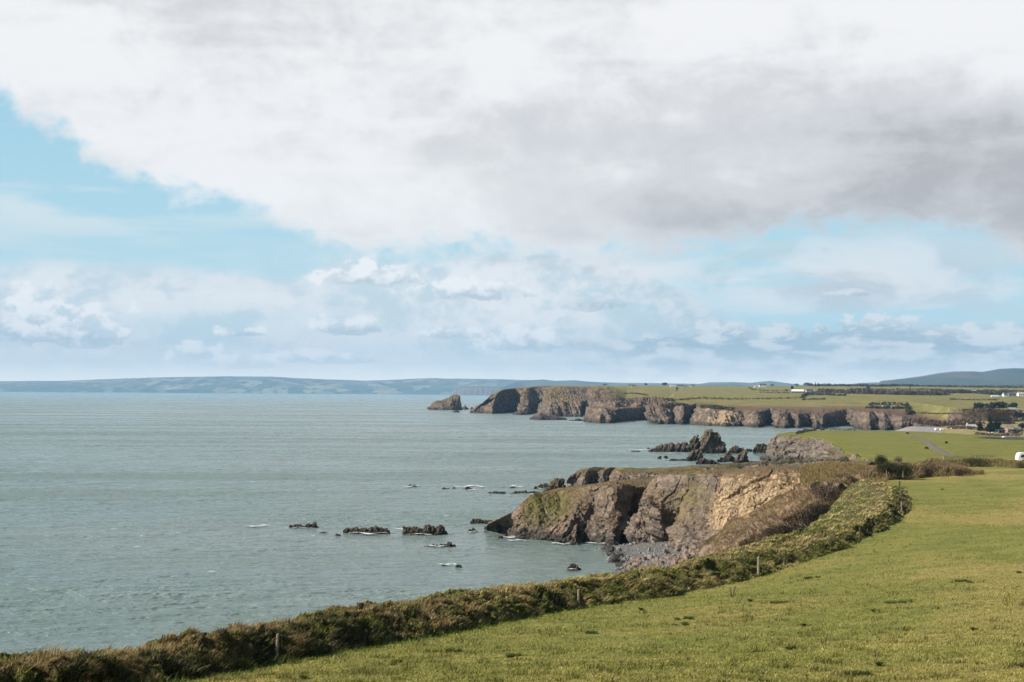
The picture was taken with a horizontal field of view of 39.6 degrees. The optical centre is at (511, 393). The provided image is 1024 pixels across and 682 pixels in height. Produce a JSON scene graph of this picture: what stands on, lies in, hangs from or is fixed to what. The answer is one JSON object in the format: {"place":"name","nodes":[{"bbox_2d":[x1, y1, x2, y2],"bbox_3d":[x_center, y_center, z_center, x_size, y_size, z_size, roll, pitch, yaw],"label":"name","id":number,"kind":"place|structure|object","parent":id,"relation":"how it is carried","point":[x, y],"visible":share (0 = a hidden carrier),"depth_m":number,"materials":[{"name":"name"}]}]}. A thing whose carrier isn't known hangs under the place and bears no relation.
{"place":"outdoors","nodes":[
{"label":"outdoors","id":0,"kind":"place"},
{"bbox_2d":[0,376,682,394],"bbox_3d":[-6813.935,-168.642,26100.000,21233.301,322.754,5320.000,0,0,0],"label":"hills","id":1,"kind":"structure","parent":0,"point":[286,385],"depth_m":24520.22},
{"bbox_2d":[0,392,895,653],"bbox_3d":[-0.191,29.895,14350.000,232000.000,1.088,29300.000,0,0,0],"label":"sea","id":2,"kind":"structure","parent":0,"point":[133,519],"depth_m":393.40,"materials":[{"name":"liquid"}]},
{"bbox_2d":[289,522,318,527],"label":"skerry","id":3,"kind":"structure","parent":2,"relation":"in","point":[312,525],"depth_m":313.10,"materials":[{"name":"stone"}]},
{"bbox_2d":[343,525,390,533],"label":"skerry","id":4,"kind":"structure","parent":2,"relation":"in","point":[374,530],"depth_m":301.57,"materials":[{"name":"stone"}]},
{"bbox_2d":[402,524,447,534],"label":"skerry","id":5,"kind":"structure","parent":2,"relation":"in","point":[428,529],"depth_m":300.10,"materials":[{"name":"stone"}]},
{"bbox_2d":[427,542,455,546],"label":"skerry","id":6,"kind":"structure","parent":2,"relation":"in","point":[449,544],"depth_m":276.94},
{"bbox_2d":[427,395,461,409],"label":"island","id":7,"kind":"structure","parent":2,"relation":"in","point":[452,402],"depth_m":2495.05,"materials":[{"name":"stone"}]},
{"bbox_2d":[470,518,492,523],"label":"skerry","id":8,"kind":"structure","parent":2,"relation":"in","point":[478,521],"depth_m":325.81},
{"bbox_2d":[258,410,728,568],"bbox_3d":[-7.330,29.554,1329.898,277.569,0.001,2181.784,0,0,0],"label":"sea foam","id":9,"kind":"object","parent":2,"relation":"on","point":[468,531],"visible":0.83,"depth_m":300.66,"materials":[{"name":"white"}]},
{"bbox_2d":[512,411,528,414],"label":"reef","id":10,"kind":"object","parent":2,"relation":"in","point":[519,413],"visible":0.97,"depth_m":1982.44},
{"bbox_2d":[510,490,544,493],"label":"reef","id":11,"kind":"object","parent":2,"relation":"in","point":[522,492],"visible":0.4,"depth_m":425.55},
{"bbox_2d":[534,483,548,488],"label":"sea rock","id":12,"kind":"object","parent":2,"relation":"in","point":[544,486],"visible":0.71,"depth_m":445.87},
{"bbox_2d":[530,412,566,419],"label":"reef","id":13,"kind":"object","parent":2,"relation":"in","point":[539,416],"visible":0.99,"depth_m":1623.54},
{"bbox_2d":[544,478,565,490],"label":"sea stack","id":14,"kind":"object","parent":2,"relation":"in","point":[555,483],"visible":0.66,"depth_m":430.40,"materials":[{"name":"stone"}]},
{"bbox_2d":[559,534,571,543],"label":"sea rock","id":15,"kind":"object","parent":2,"relation":"in","point":[566,540],"visible":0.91,"depth_m":283.51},
{"bbox_2d":[566,563,580,570],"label":"sea rock","id":16,"kind":"object","parent":2,"relation":"in","point":[574,566],"visible":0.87,"depth_m":241.15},
{"bbox_2d":[648,441,688,451],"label":"sea stack","id":17,"kind":"object","parent":2,"relation":"in","point":[673,447],"visible":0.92,"depth_m":739.31,"materials":[{"name":"stone"}]},
{"bbox_2d":[668,458,686,460],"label":"reef","id":18,"kind":"object","parent":2,"relation":"in","point":[673,459],"visible":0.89,"depth_m":641.04},
{"bbox_2d":[686,434,700,451],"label":"sea stack","id":19,"kind":"object","parent":2,"relation":"in","point":[695,443],"visible":0.67,"depth_m":734.32,"materials":[{"name":"stone"}]},
{"bbox_2d":[686,449,702,460],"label":"sea stack","id":20,"kind":"object","parent":2,"relation":"in","point":[696,455],"visible":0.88,"depth_m":639.12,"materials":[{"name":"stone"}]},
{"bbox_2d":[695,457,719,464],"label":"sea stack","id":21,"kind":"object","parent":2,"relation":"in","point":[703,460],"visible":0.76,"depth_m":608.61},
{"bbox_2d":[699,429,726,453],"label":"sea stack","id":22,"kind":"object","parent":2,"relation":"in","point":[711,441],"visible":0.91,"depth_m":723.89,"materials":[{"name":"stone"}]},
{"bbox_2d":[717,451,734,462],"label":"sea stack","id":23,"kind":"object","parent":2,"relation":"in","point":[728,457],"visible":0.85,"depth_m":627.57,"materials":[{"name":"stone"}]},
{"bbox_2d":[728,445,743,452],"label":"sea stack","id":24,"kind":"object","parent":2,"relation":"in","point":[735,449],"visible":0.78,"depth_m":723.33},
{"bbox_2d":[733,449,749,462],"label":"sea stack","id":25,"kind":"object","parent":2,"relation":"in","point":[742,457],"visible":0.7,"depth_m":601.16,"materials":[{"name":"stone"}]},
{"bbox_2d":[753,443,767,453],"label":"sea stack","id":26,"kind":"object","parent":2,"relation":"in","point":[759,448],"visible":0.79,"depth_m":725.68,"materials":[{"name":"stone"}]},
{"bbox_2d":[451,386,503,394],"bbox_3d":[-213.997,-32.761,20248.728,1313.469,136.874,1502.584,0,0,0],"label":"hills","id":27,"kind":"structure","parent":0,"point":[479,390],"depth_m":19570.09,"materials":[{"name":"blue"}]},
{"bbox_2d":[0,0,1023,384],"label":"sky","id":28,"kind":"structure","parent":0,"point":[799,192],"materials":[{"name":"white"}]},
{"bbox_2d":[92,467,1023,681],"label":"field","id":29,"kind":"structure","parent":0,"point":[997,483],"depth_m":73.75,"materials":[{"name":"plant"}]},
{"bbox_2d":[391,659,408,663],"bbox_3d":[-4.162,9.732,51.665,0.806,0.202,0.586,0,0,8],"label":"dock plant","id":30,"kind":"object","parent":29,"relation":"on","point":[396,660],"visible":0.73,"depth_m":51.65,"materials":[{"name":"green plant"}]},
{"bbox_2d":[444,647,461,651],"bbox_3d":[-2.418,10.375,57.667,0.932,0.212,0.938,0,0,34],"label":"dock plant","id":31,"kind":"object","parent":29,"relation":"on","point":[455,650],"visible":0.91,"depth_m":57.47,"materials":[{"name":"green plant"}]},
{"bbox_2d":[0,479,913,681],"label":"earth bank","id":32,"kind":"structure","parent":29,"relation":"on","point":[812,532],"depth_m":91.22,"materials":[{"name":"plant"}]},
{"bbox_2d":[275,633,278,658],"bbox_3d":[-9.101,10.057,55.014,0.175,1.533,0.124,0,0,0],"label":"fence post","id":33,"kind":"object","parent":32,"relation":"on","point":[277,645],"visible":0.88,"depth_m":54.97,"materials":[{"name":"grey wood"}]},
{"bbox_2d":[577,589,579,606],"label":"fence post","id":34,"kind":"object","parent":32,"relation":"on","point":[578,596],"visible":0.88,"depth_m":83.90,"materials":[{"name":"grey wood"}]},
{"bbox_2d":[757,556,759,574],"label":"fence post","id":35,"kind":"object","parent":32,"relation":"on","point":[758,565],"visible":0.88,"depth_m":103.65,"materials":[{"name":"grey wood"}]},
{"bbox_2d":[797,501,831,526],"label":"bramble thicket","id":36,"kind":"object","parent":32,"relation":"on","point":[814,514],"visible":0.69,"depth_m":151.63,"materials":[{"name":"brown plant"}]},
{"bbox_2d":[506,652,524,657],"bbox_3d":[0.137,9.396,51.202,1.009,0.286,1.026,0,0,0],"label":"dock plant","id":37,"kind":"object","parent":29,"relation":"on","point":[509,655],"visible":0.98,"depth_m":51.07,"materials":[{"name":"green plant"}]},
{"bbox_2d":[583,630,597,633],"bbox_3d":[3.680,10.870,64.769,0.908,0.177,0.682,0,0,0],"label":"dock plant","id":38,"kind":"object","parent":29,"relation":"on","point":[591,632],"visible":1,"depth_m":64.70,"materials":[{"name":"green plant"}]},
{"bbox_2d":[674,615,695,620],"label":"dock plant","id":39,"kind":"object","parent":29,"relation":"on","point":[687,617],"visible":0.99,"depth_m":70.13,"materials":[{"name":"green plant"}]},
{"bbox_2d":[769,600,790,603],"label":"dock plant","id":40,"kind":"object","parent":29,"relation":"on","point":[775,601],"visible":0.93,"depth_m":76.35,"materials":[{"name":"green plant"}]},
{"bbox_2d":[782,644,798,649],"bbox_3d":[10.090,9.196,51.501,0.611,0.220,1.184,0,0,41],"label":"dock plant","id":41,"kind":"object","parent":29,"relation":"on","point":[787,647],"visible":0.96,"depth_m":51.41,"materials":[{"name":"green plant"}]},
{"bbox_2d":[840,669,873,675],"bbox_3d":[9.717,7.907,40.211,0.993,0.212,0.895,0,0,-26],"label":"dock plant","id":42,"kind":"object","parent":29,"relation":"on","point":[864,672],"visible":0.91,"depth_m":40.14,"materials":[{"name":"green plant"}]},
{"bbox_2d":[873,660,885,665],"bbox_3d":[10.861,7.960,41.893,0.618,0.160,0.589,0,0,-43],"label":"dock plant","id":43,"kind":"object","parent":29,"relation":"on","point":[878,663],"visible":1,"depth_m":41.84,"materials":[{"name":"green plant"}]},
{"bbox_2d":[875,460,900,475],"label":"gorse bush","id":44,"kind":"object","parent":29,"relation":"on","point":[885,466],"visible":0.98,"depth_m":210.48,"materials":[{"name":"green plant"}]},
{"bbox_2d":[883,599,913,603],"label":"dock plant","id":45,"kind":"object","parent":29,"relation":"on","point":[895,601],"visible":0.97,"depth_m":70.29,"materials":[{"name":"green plant"}]},
{"bbox_2d":[891,464,916,477],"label":"gorse bush","id":46,"kind":"object","parent":29,"relation":"on","point":[903,470],"visible":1,"depth_m":209.72,"materials":[{"name":"green plant"}]},
{"bbox_2d":[870,463,951,479],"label":"earth bank","id":47,"kind":"structure","parent":29,"relation":"on","point":[947,472],"depth_m":213.55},
{"bbox_2d":[874,454,887,468],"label":"gorse bush","id":48,"kind":"object","parent":47,"relation":"on","point":[882,459],"visible":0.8,"depth_m":213.71,"materials":[{"name":"green plant"}]},
{"bbox_2d":[893,456,903,462],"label":"scrub","id":49,"kind":"object","parent":47,"relation":"on","point":[899,459],"visible":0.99,"depth_m":215.88,"materials":[{"name":"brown plant"}]},
{"bbox_2d":[953,468,970,475],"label":"scrub","id":50,"kind":"object","parent":47,"relation":"on","point":[958,472],"visible":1,"depth_m":212.84,"materials":[{"name":"brown plant"}]},
{"bbox_2d":[799,457,1023,495],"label":"rough grass","id":51,"kind":"structure","parent":29,"relation":"on","point":[812,469],"depth_m":220.92,"materials":[{"name":"plant"}]},
{"bbox_2d":[918,465,937,473],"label":"scrub","id":52,"kind":"object","parent":29,"relation":"on","point":[927,469],"visible":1,"depth_m":211.54,"materials":[{"name":"brown plant"}]},
{"bbox_2d":[954,578,973,582],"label":"dock plant","id":53,"kind":"object","parent":29,"relation":"on","point":[962,580],"visible":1,"depth_m":82.59,"materials":[{"name":"green plant"}]},
{"bbox_2d":[943,455,995,459],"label":"rail fence","id":54,"kind":"object","parent":29,"relation":"on","point":[968,457],"visible":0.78,"depth_m":289.10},
{"bbox_2d":[949,460,1017,467],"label":"hedge bank","id":55,"kind":"structure","parent":29,"relation":"on","point":[980,464],"depth_m":263.62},
{"bbox_2d":[958,457,988,464],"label":"scrub","id":56,"kind":"object","parent":55,"relation":"on","point":[973,460],"visible":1,"depth_m":262.64,"materials":[{"name":"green plant"}]},
{"bbox_2d":[1015,461,1023,467],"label":"scrub","id":57,"kind":"object","parent":55,"relation":"on","point":[1020,464],"visible":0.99,"depth_m":251.69,"materials":[{"name":"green plant"}]},
{"bbox_2d":[1015,452,1023,460],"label":"white van","id":58,"kind":"object","parent":29,"relation":"on","point":[1019,456],"visible":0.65,"depth_m":299.05,"materials":[{"name":"paint"}]},
{"bbox_2d":[470,386,676,419],"bbox_3d":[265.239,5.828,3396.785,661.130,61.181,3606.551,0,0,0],"label":"cliff","id":59,"kind":"structure","parent":0,"point":[566,401],"depth_m":2112.01,"materials":[{"name":"stone"}]},
{"bbox_2d":[595,541,683,573],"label":"beach","id":60,"kind":"structure","parent":0,"point":[641,548],"depth_m":265.08,"materials":[{"name":"stone"}]},
{"bbox_2d":[608,556,619,562],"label":"boulder","id":61,"kind":"object","parent":60,"relation":"on","point":[612,559],"visible":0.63,"depth_m":252.55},
{"bbox_2d":[662,549,669,554],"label":"boulder","id":62,"kind":"object","parent":60,"relation":"on","point":[665,551],"visible":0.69,"depth_m":256.28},
{"bbox_2d":[484,461,875,548],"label":"headland","id":63,"kind":"structure","parent":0,"point":[688,509],"depth_m":277.58,"materials":[{"name":"stone"}]},
{"bbox_2d":[490,380,878,395],"bbox_3d":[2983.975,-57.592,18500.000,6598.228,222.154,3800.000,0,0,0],"label":"hills","id":64,"kind":"structure","parent":0,"point":[527,383],"depth_m":18172.72,"materials":[{"name":"plant"}]},
{"bbox_2d":[567,457,840,486],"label":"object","id":65,"kind":"structure","parent":0,"point":[590,475],"depth_m":452.00,"materials":[{"name":"plant"}]},
{"bbox_2d":[736,458,851,467],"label":"hedge","id":66,"kind":"object","parent":65,"relation":"on","point":[800,461],"visible":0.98,"depth_m":460.75,"materials":[{"name":"brown plant"}]},
{"bbox_2d":[680,471,883,560],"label":"hill slope","id":67,"kind":"structure","parent":0,"point":[703,551],"depth_m":218.06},
{"bbox_2d":[682,554,690,560],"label":"boulder","id":68,"kind":"object","parent":67,"relation":"on","point":[685,556],"visible":0.55,"depth_m":234.86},
{"bbox_2d":[737,538,758,546],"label":"bramble thicket","id":69,"kind":"object","parent":67,"relation":"on","point":[745,542],"visible":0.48,"depth_m":149.55,"materials":[{"name":"brown plant"}]},
{"bbox_2d":[697,469,864,554],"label":"bracken","id":70,"kind":"object","parent":67,"relation":"on","point":[787,518],"visible":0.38,"depth_m":213.41,"materials":[{"name":"brown plant"}]},
{"bbox_2d":[763,523,799,536],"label":"bramble thicket","id":71,"kind":"object","parent":67,"relation":"on","point":[781,529],"visible":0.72,"depth_m":149.40,"materials":[{"name":"brown plant"}]},
{"bbox_2d":[808,483,839,501],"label":"bramble thicket","id":72,"kind":"object","parent":67,"relation":"on","point":[829,493],"visible":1,"depth_m":175.70,"materials":[{"name":"brown plant"}]},
{"bbox_2d":[801,466,856,483],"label":"earth bank","id":73,"kind":"structure","parent":67,"relation":"on","point":[818,477],"depth_m":228.83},
{"bbox_2d":[833,472,850,477],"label":"scrub","id":74,"kind":"object","parent":67,"relation":"on","point":[838,474],"visible":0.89,"depth_m":215.67,"materials":[{"name":"brown plant"}]},
{"bbox_2d":[583,386,1023,429],"bbox_3d":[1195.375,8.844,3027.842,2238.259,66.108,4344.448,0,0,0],"label":"terrain","id":75,"kind":"structure","parent":0,"point":[837,410],"depth_m":1530.09,"materials":[{"name":"plant"}]},
{"bbox_2d":[659,403,686,405],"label":"hedge","id":76,"kind":"object","parent":75,"relation":"on","point":[673,404],"visible":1,"depth_m":1470.31,"materials":[{"name":"green plant"}]},
{"bbox_2d":[663,397,699,401],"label":"hedge","id":77,"kind":"object","parent":75,"relation":"on","point":[672,399],"visible":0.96,"depth_m":1856.03,"materials":[{"name":"green plant"}]},
{"bbox_2d":[696,404,735,410],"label":"hedge","id":78,"kind":"object","parent":75,"relation":"on","point":[714,406],"visible":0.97,"depth_m":1409.25,"materials":[{"name":"green plant"}]},
{"bbox_2d":[700,396,801,398],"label":"hedge","id":79,"kind":"object","parent":75,"relation":"on","point":[748,398],"visible":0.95,"depth_m":1953.46,"materials":[{"name":"green plant"}]},
{"bbox_2d":[760,391,818,392],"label":"hedge","id":80,"kind":"object","parent":75,"relation":"on","point":[792,392],"visible":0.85,"depth_m":2626.14,"materials":[{"name":"green plant"}]},
{"bbox_2d":[791,389,803,391],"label":"barn","id":81,"kind":"structure","parent":75,"relation":"on","point":[797,390],"depth_m":2697.98,"materials":[{"name":"white stone"}]},
{"bbox_2d":[802,398,824,399],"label":"hedge","id":82,"kind":"object","parent":75,"relation":"on","point":[813,398],"visible":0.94,"depth_m":1905.35,"materials":[{"name":"green plant"}]},
{"bbox_2d":[801,392,846,397],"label":"hedge","id":83,"kind":"object","parent":75,"relation":"on","point":[813,393],"visible":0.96,"depth_m":2303.02,"materials":[{"name":"green plant"}]},
{"bbox_2d":[816,388,950,395],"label":"hedge","id":84,"kind":"object","parent":75,"relation":"on","point":[894,392],"visible":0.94,"depth_m":2445.27,"materials":[{"name":"green plant"}]},
{"bbox_2d":[865,405,904,408],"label":"hedge","id":85,"kind":"object","parent":75,"relation":"on","point":[886,407],"visible":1,"depth_m":1601.15,"materials":[{"name":"green plant"}]},
{"bbox_2d":[868,401,904,405],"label":"hedge","id":86,"kind":"object","parent":75,"relation":"on","point":[883,403],"visible":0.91,"depth_m":1687.70,"materials":[{"name":"green plant"}]},
{"bbox_2d":[850,388,927,389],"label":"hedge","id":87,"kind":"object","parent":75,"relation":"on","point":[896,388],"visible":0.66,"depth_m":3076.51,"materials":[{"name":"green plant"}]},
{"bbox_2d":[904,402,910,414],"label":"hedge","id":88,"kind":"object","parent":75,"relation":"on","point":[907,408],"visible":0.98,"depth_m":1578.56,"materials":[{"name":"green plant"}]},
{"bbox_2d":[808,383,1023,387],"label":"hedge","id":89,"kind":"object","parent":75,"relation":"on","point":[927,385],"visible":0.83,"depth_m":3989.61,"materials":[{"name":"green plant"}]},
{"bbox_2d":[906,417,985,426],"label":"hedge","id":90,"kind":"object","parent":75,"relation":"on","point":[932,422],"visible":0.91,"depth_m":1208.04,"materials":[{"name":"green plant"}]},
{"bbox_2d":[918,411,979,414],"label":"hedge","id":91,"kind":"object","parent":75,"relation":"on","point":[922,412],"visible":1,"depth_m":1506.33,"materials":[{"name":"green plant"}]},
{"bbox_2d":[938,389,1009,394],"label":"hedge","id":92,"kind":"object","parent":75,"relation":"on","point":[978,392],"visible":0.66,"depth_m":2679.54,"materials":[{"name":"green plant"}]},
{"bbox_2d":[950,398,999,400],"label":"hedge","id":93,"kind":"object","parent":75,"relation":"on","point":[972,399],"visible":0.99,"depth_m":1946.09,"materials":[{"name":"green plant"}]},
{"bbox_2d":[928,388,1023,391],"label":"hedge","id":94,"kind":"object","parent":75,"relation":"on","point":[1001,390],"visible":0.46,"depth_m":2982.45,"materials":[{"name":"green plant"}]},
{"bbox_2d":[973,401,1017,408],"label":"hedge","id":95,"kind":"object","parent":75,"relation":"on","point":[996,404],"visible":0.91,"depth_m":1437.96,"materials":[{"name":"green plant"}]},
{"bbox_2d":[969,407,1022,414],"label":"hedge","id":96,"kind":"object","parent":75,"relation":"on","point":[983,409],"visible":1,"depth_m":1377.73,"materials":[{"name":"green plant"}]},
{"bbox_2d":[1012,412,1022,417],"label":"tree","id":97,"kind":"object","parent":75,"relation":"on","point":[1019,415],"visible":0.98,"depth_m":1377.04,"materials":[{"name":"green plant"}]},
{"bbox_2d":[759,430,1023,464],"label":"hill","id":98,"kind":"structure","parent":0,"point":[858,446],"depth_m":574.78,"materials":[{"name":"plant"}]},
{"bbox_2d":[796,427,856,433],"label":"field wall","id":99,"kind":"structure","parent":98,"relation":"on","point":[806,430],"depth_m":741.09,"materials":[{"name":"grey stone"}]},
{"bbox_2d":[906,435,957,455],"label":"track","id":100,"kind":"structure","parent":0,"point":[932,445],"depth_m":520.90,"materials":[{"name":"gravel"}]},
{"bbox_2d":[869,384,1023,386],"bbox_3d":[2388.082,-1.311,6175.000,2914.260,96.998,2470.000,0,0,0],"label":"hills","id":101,"kind":"structure","parent":0,"point":[1018,385],"depth_m":6252.92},
{"bbox_2d":[877,368,1023,384],"bbox_3d":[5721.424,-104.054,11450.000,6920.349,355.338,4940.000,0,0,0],"label":"mountain","id":102,"kind":"structure","parent":0,"point":[1006,376],"depth_m":10530.44,"materials":[{"name":"plant"}]},
{"bbox_2d":[896,420,1023,436],"bbox_3d":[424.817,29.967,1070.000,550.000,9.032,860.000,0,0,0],"label":"ground","id":103,"kind":"structure","parent":0,"point":[946,430],"depth_m":1068.52,"materials":[{"name":"plant"}]},
{"bbox_2d":[947,425,977,429],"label":"hedge","id":104,"kind":"object","parent":103,"relation":"on","point":[964,427],"visible":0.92,"depth_m":1070.23,"materials":[{"name":"green plant"}]},
{"bbox_2d":[976,419,983,430],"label":"conifer","id":105,"kind":"object","parent":103,"relation":"on","point":[980,427],"visible":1,"depth_m":998.10,"materials":[{"name":"green plant"}]},
{"bbox_2d":[985,416,995,432],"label":"conifer","id":106,"kind":"object","parent":103,"relation":"on","point":[990,428],"visible":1,"depth_m":942.21,"materials":[{"name":"green plant"}]},
{"bbox_2d":[993,421,1001,429],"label":"tree","id":107,"kind":"object","parent":103,"relation":"on","point":[997,426],"visible":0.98,"depth_m":948.79,"materials":[{"name":"green plant"}]},
{"bbox_2d":[973,431,1023,435],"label":"hedge","id":108,"kind":"object","parent":103,"relation":"on","point":[1003,434],"visible":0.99,"depth_m":875.04,"materials":[{"name":"green plant"}]},
{"bbox_2d":[998,427,1005,432],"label":"house","id":109,"kind":"structure","parent":103,"relation":"on","point":[1001,430],"depth_m":946.66,"materials":[{"name":"grey stone"}]},
{"bbox_2d":[1001,421,1016,424],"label":"tree","id":110,"kind":"object","parent":103,"relation":"on","point":[1009,422],"visible":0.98,"depth_m":1196.24,"materials":[{"name":"green plant"}]},
{"bbox_2d":[1004,425,1014,432],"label":"house","id":111,"kind":"structure","parent":103,"relation":"on","point":[1009,429],"depth_m":962.02,"materials":[{"name":"brick"}]},
{"bbox_2d":[995,437,1023,438],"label":"car park","id":112,"kind":"structure","parent":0,"point":[1011,437],"depth_m":631.32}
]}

